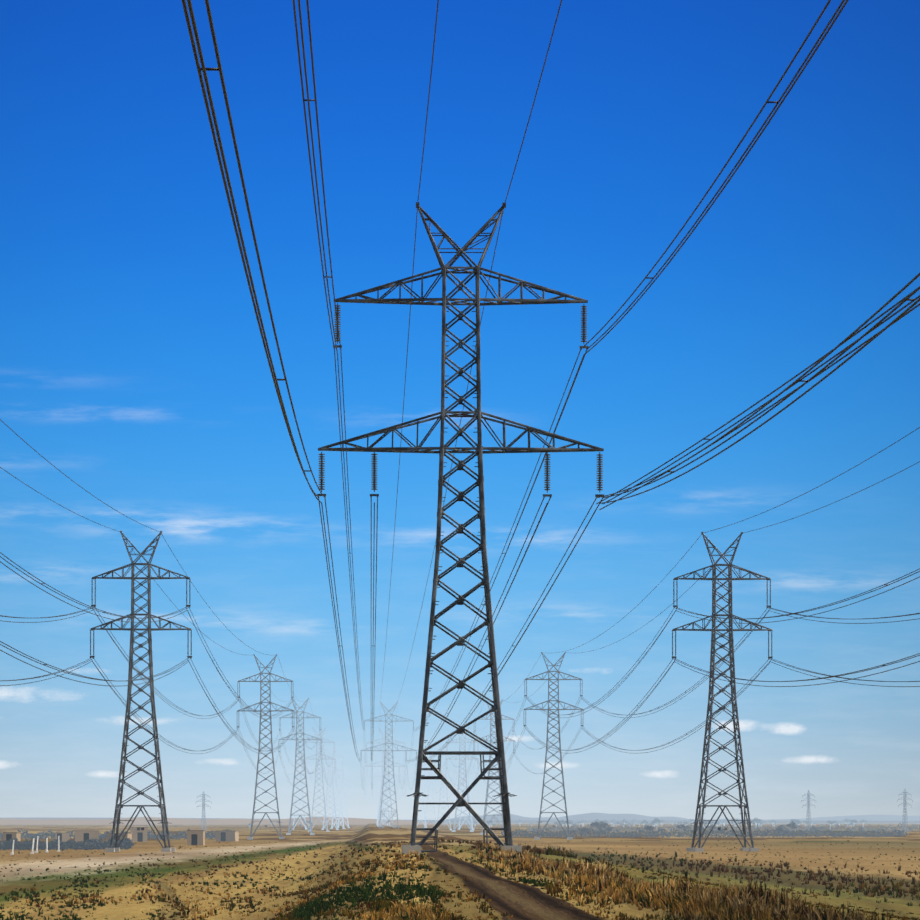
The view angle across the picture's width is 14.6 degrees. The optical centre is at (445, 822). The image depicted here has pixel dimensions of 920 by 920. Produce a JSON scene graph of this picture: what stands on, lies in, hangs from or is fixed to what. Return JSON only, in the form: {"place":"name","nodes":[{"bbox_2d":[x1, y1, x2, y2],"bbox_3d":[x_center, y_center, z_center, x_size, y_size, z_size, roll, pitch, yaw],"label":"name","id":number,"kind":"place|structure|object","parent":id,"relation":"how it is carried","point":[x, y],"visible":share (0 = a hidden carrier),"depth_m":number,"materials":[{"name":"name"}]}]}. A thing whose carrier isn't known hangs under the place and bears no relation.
{"place":"outdoors","nodes":[
{"label":"outdoors","id":0,"kind":"place"},
{"bbox_2d":[0,817,442,824],"bbox_3d":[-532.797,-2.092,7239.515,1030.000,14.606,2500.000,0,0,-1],"label":"hills","id":1,"kind":"structure","parent":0,"point":[182,821],"depth_m":6204.99,"materials":[{"name":"brown"}]},
{"bbox_2d":[0,823,919,919],"bbox_3d":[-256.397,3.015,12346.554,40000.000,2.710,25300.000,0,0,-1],"label":"field ground","id":2,"kind":"structure","parent":0,"point":[519,901],"depth_m":314.39,"materials":[{"name":"brown soil"}]},
{"bbox_2d":[2,832,20,840],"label":"shed","id":3,"kind":"structure","parent":2,"relation":"on","point":[8,836],"depth_m":660.11,"materials":[{"name":"beige concrete"}]},
{"bbox_2d":[55,832,68,841],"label":"shed","id":4,"kind":"structure","parent":2,"relation":"on","point":[63,837],"depth_m":766.34,"materials":[{"name":"beige concrete"}]},
{"bbox_2d":[0,838,133,849],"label":"hedge","id":5,"kind":"object","parent":2,"relation":"on","point":[90,843],"visible":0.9,"depth_m":552.32,"materials":[{"name":"plant"}]},
{"bbox_2d":[74,830,98,841],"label":"shed","id":6,"kind":"structure","parent":2,"relation":"on","point":[82,835],"depth_m":717.33,"materials":[{"name":"beige concrete"}]},
{"bbox_2d":[0,829,230,839],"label":"hedge","id":7,"kind":"object","parent":2,"relation":"on","point":[101,836],"visible":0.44,"depth_m":864.38,"materials":[{"name":"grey plant"}]},
{"bbox_2d":[106,833,131,841],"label":"shed","id":8,"kind":"structure","parent":2,"relation":"on","point":[109,835],"depth_m":698.16,"materials":[{"name":"beige brick"}]},
{"bbox_2d":[130,827,147,841],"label":"shed","id":9,"kind":"structure","parent":2,"relation":"on","point":[140,835],"depth_m":763.69,"materials":[{"name":"beige brick"}]},
{"bbox_2d":[90,531,191,851],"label":"pylon","id":10,"kind":"object","parent":2,"relation":"on","point":[160,805],"visible":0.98,"depth_m":504.72,"materials":[{"name":"metal"}]},
{"bbox_2d":[186,830,205,844],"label":"shed","id":11,"kind":"structure","parent":2,"relation":"on","point":[195,837],"depth_m":650.74,"materials":[{"name":"beige brick"}]},
{"bbox_2d":[196,791,211,832],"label":"transmission tower","id":12,"kind":"structure","parent":2,"relation":"on","point":[203,804],"depth_m":1247.74,"materials":[{"name":"metal"}]},
{"bbox_2d":[215,831,238,840],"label":"shed","id":13,"kind":"structure","parent":2,"relation":"on","point":[226,835],"depth_m":780.55,"materials":[{"name":"white concrete"}]},
{"bbox_2d":[237,654,294,839],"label":"pylon","id":14,"kind":"object","parent":2,"relation":"on","point":[271,743],"visible":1,"depth_m":875.22,"materials":[{"name":"metal"}]},
{"bbox_2d":[287,752,311,829],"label":"pylon","id":15,"kind":"object","parent":2,"relation":"on","point":[298,790],"visible":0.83,"depth_m":2046.72,"materials":[{"name":"metal"}]},
{"bbox_2d":[278,700,321,834],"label":"pylon","id":16,"kind":"object","parent":2,"relation":"on","point":[293,793],"visible":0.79,"depth_m":1181.22,"materials":[{"name":"metal"}]},
{"bbox_2d":[303,727,335,831],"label":"pylon","id":17,"kind":"object","parent":2,"relation":"on","point":[316,755],"visible":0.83,"depth_m":1547.06,"materials":[{"name":"metal"}]},
{"bbox_2d":[317,745,343,829],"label":"pylon","id":18,"kind":"object","parent":2,"relation":"on","point":[330,786],"visible":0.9,"depth_m":1897.16,"materials":[{"name":"metal"}]},
{"bbox_2d":[326,758,348,828],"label":"pylon","id":19,"kind":"object","parent":2,"relation":"on","point":[338,795],"visible":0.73,"depth_m":2247.09,"materials":[{"name":"metal"}]},
{"bbox_2d":[333,767,352,827],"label":"pylon","id":20,"kind":"object","parent":2,"relation":"on","point":[341,784],"visible":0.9,"depth_m":2597.28,"materials":[{"name":"metal"}]},
{"bbox_2d":[368,767,394,824],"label":"pylon","id":21,"kind":"object","parent":2,"relation":"on","point":[379,774],"visible":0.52,"depth_m":2647.68,"materials":[{"name":"metal"}]},
{"bbox_2d":[0,0,919,802],"bbox_3d":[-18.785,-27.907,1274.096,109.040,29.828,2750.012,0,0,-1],"label":"conductors","id":22,"kind":"object","parent":21,"relation":"attached to","point":[326,276],"visible":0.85,"depth_m":202.07,"materials":[{"name":"black"}]},
{"bbox_2d":[365,746,401,825],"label":"pylon","id":23,"kind":"object","parent":2,"relation":"on","point":[381,757],"visible":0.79,"depth_m":1947.66,"materials":[{"name":"metal"}]},
{"bbox_2d":[369,761,397,824],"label":"pylon","id":24,"kind":"object","parent":2,"relation":"on","point":[384,793],"visible":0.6,"depth_m":2297.41,"materials":[{"name":"metal"}]},
{"bbox_2d":[363,730,407,826],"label":"pylon","id":25,"kind":"object","parent":2,"relation":"on","point":[382,766],"visible":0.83,"depth_m":1597.70,"materials":[{"name":"metal"}]},
{"bbox_2d":[360,701,416,828],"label":"pylon","id":26,"kind":"object","parent":2,"relation":"on","point":[391,750],"visible":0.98,"depth_m":1247.79,"materials":[{"name":"metal"}]},
{"bbox_2d":[411,767,430,827],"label":"pylon","id":27,"kind":"object","parent":2,"relation":"on","point":[422,797],"visible":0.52,"depth_m":2598.58,"materials":[{"name":"metal"}]},
{"bbox_2d":[424,757,436,827],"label":"pylon","id":28,"kind":"object","parent":2,"relation":"on","point":[430,796],"visible":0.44,"depth_m":2247.54,"materials":[{"name":"metal"}]},
{"bbox_2d":[430,745,456,829],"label":"pylon","id":29,"kind":"object","parent":2,"relation":"on","point":[443,786],"visible":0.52,"depth_m":1898.20,"materials":[{"name":"metal"}]},
{"bbox_2d":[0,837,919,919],"bbox_3d":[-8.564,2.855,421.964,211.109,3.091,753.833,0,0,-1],"label":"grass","id":30,"kind":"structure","parent":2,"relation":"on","point":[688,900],"depth_m":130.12,"materials":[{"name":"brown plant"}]},
{"bbox_2d":[317,202,603,854],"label":"pylon","id":31,"kind":"object","parent":2,"relation":"on","point":[499,753],"visible":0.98,"depth_m":248.48,"materials":[{"name":"metal"}]},
{"bbox_2d":[446,728,478,831],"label":"pylon","id":32,"kind":"object","parent":2,"relation":"on","point":[469,815],"visible":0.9,"depth_m":1548.75,"materials":[{"name":"metal"}]},
{"bbox_2d":[453,749,478,829],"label":"pylon","id":33,"kind":"object","parent":2,"relation":"on","point":[467,785],"visible":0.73,"depth_m":1998.85,"materials":[{"name":"metal"}]},
{"bbox_2d":[473,699,514,834],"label":"pylon","id":34,"kind":"object","parent":2,"relation":"on","point":[488,782],"visible":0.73,"depth_m":1199.64,"materials":[{"name":"metal"}]},
{"bbox_2d":[523,652,583,839],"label":"pylon","id":35,"kind":"object","parent":2,"relation":"on","point":[559,740],"visible":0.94,"depth_m":863.69,"materials":[{"name":"metal"}]},
{"bbox_2d":[580,827,588,838],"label":"tree","id":36,"kind":"object","parent":2,"relation":"on","point":[583,829],"visible":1,"depth_m":930.77,"materials":[{"name":"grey plant"}]},
{"bbox_2d":[590,821,601,830],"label":"tree","id":37,"kind":"object","parent":2,"relation":"on","point":[594,824],"visible":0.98,"depth_m":1087.29,"materials":[{"name":"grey plant"}]},
{"bbox_2d":[596,821,607,828],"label":"tree","id":38,"kind":"object","parent":2,"relation":"on","point":[603,824],"visible":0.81,"depth_m":1088.39,"materials":[{"name":"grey plant"}]},
{"bbox_2d":[644,826,654,837],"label":"tree","id":39,"kind":"object","parent":2,"relation":"on","point":[648,828],"visible":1,"depth_m":936.23,"materials":[{"name":"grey plant"}]},
{"bbox_2d":[652,818,659,827],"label":"tree","id":40,"kind":"object","parent":2,"relation":"on","point":[656,820],"visible":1,"depth_m":2302.72,"materials":[{"name":"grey plant"}]},
{"bbox_2d":[677,824,684,831],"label":"tree","id":41,"kind":"object","parent":2,"relation":"on","point":[680,826],"visible":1,"depth_m":1072.10,"materials":[{"name":"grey plant"}]},
{"bbox_2d":[501,828,905,837],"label":"tree line","id":42,"kind":"object","parent":2,"relation":"on","point":[815,833],"visible":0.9,"depth_m":972.52,"materials":[{"name":"plant"}]},
{"bbox_2d":[672,532,772,851],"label":"pylon","id":43,"kind":"object","parent":2,"relation":"on","point":[729,579],"visible":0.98,"depth_m":506.69,"materials":[{"name":"metal"}]},
{"bbox_2d":[526,823,919,831],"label":"tree line","id":44,"kind":"object","parent":2,"relation":"on","point":[716,828],"visible":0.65,"depth_m":1524.37,"materials":[{"name":"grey plant"}]},
{"bbox_2d":[752,818,759,824],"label":"tree","id":45,"kind":"object","parent":2,"relation":"on","point":[756,821],"visible":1,"depth_m":2336.71,"materials":[{"name":"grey plant"}]},
{"bbox_2d":[776,827,785,837],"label":"tree","id":46,"kind":"object","parent":2,"relation":"on","point":[780,829],"visible":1,"depth_m":937.93,"materials":[{"name":"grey plant"}]},
{"bbox_2d":[786,821,797,830],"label":"tree","id":47,"kind":"object","parent":2,"relation":"on","point":[793,824],"visible":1,"depth_m":1089.44,"materials":[{"name":"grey plant"}]},
{"bbox_2d":[801,790,815,832],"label":"transmission tower","id":48,"kind":"structure","parent":2,"relation":"on","point":[808,797],"depth_m":1201.89,"materials":[{"name":"metal"}]},
{"bbox_2d":[897,789,912,834],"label":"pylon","id":49,"kind":"object","parent":2,"relation":"on","point":[904,794],"visible":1,"depth_m":1152.65,"materials":[{"name":"metal"}]},
{"bbox_2d":[0,818,919,822],"bbox_3d":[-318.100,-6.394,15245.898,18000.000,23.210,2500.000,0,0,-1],"label":"distant hills","id":50,"kind":"structure","parent":0,"point":[573,821],"depth_m":14301.77,"materials":[{"name":"grey"}]},
{"bbox_2d":[0,0,919,819],"label":"sky","id":51,"kind":"structure","parent":0,"point":[133,358],"materials":[{"name":"blue"}]},
{"bbox_2d":[445,813,688,819],"bbox_3d":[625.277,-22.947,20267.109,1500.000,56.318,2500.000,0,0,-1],"label":"hills","id":52,"kind":"structure","parent":0,"point":[598,816],"depth_m":19308.12,"materials":[{"name":"grey"}]},
{"bbox_2d":[704,815,919,820],"bbox_3d":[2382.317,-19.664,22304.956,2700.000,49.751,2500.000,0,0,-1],"label":"hills","id":53,"kind":"structure","parent":0,"point":[878,818],"depth_m":21357.76,"materials":[{"name":"grey"}]}
]}

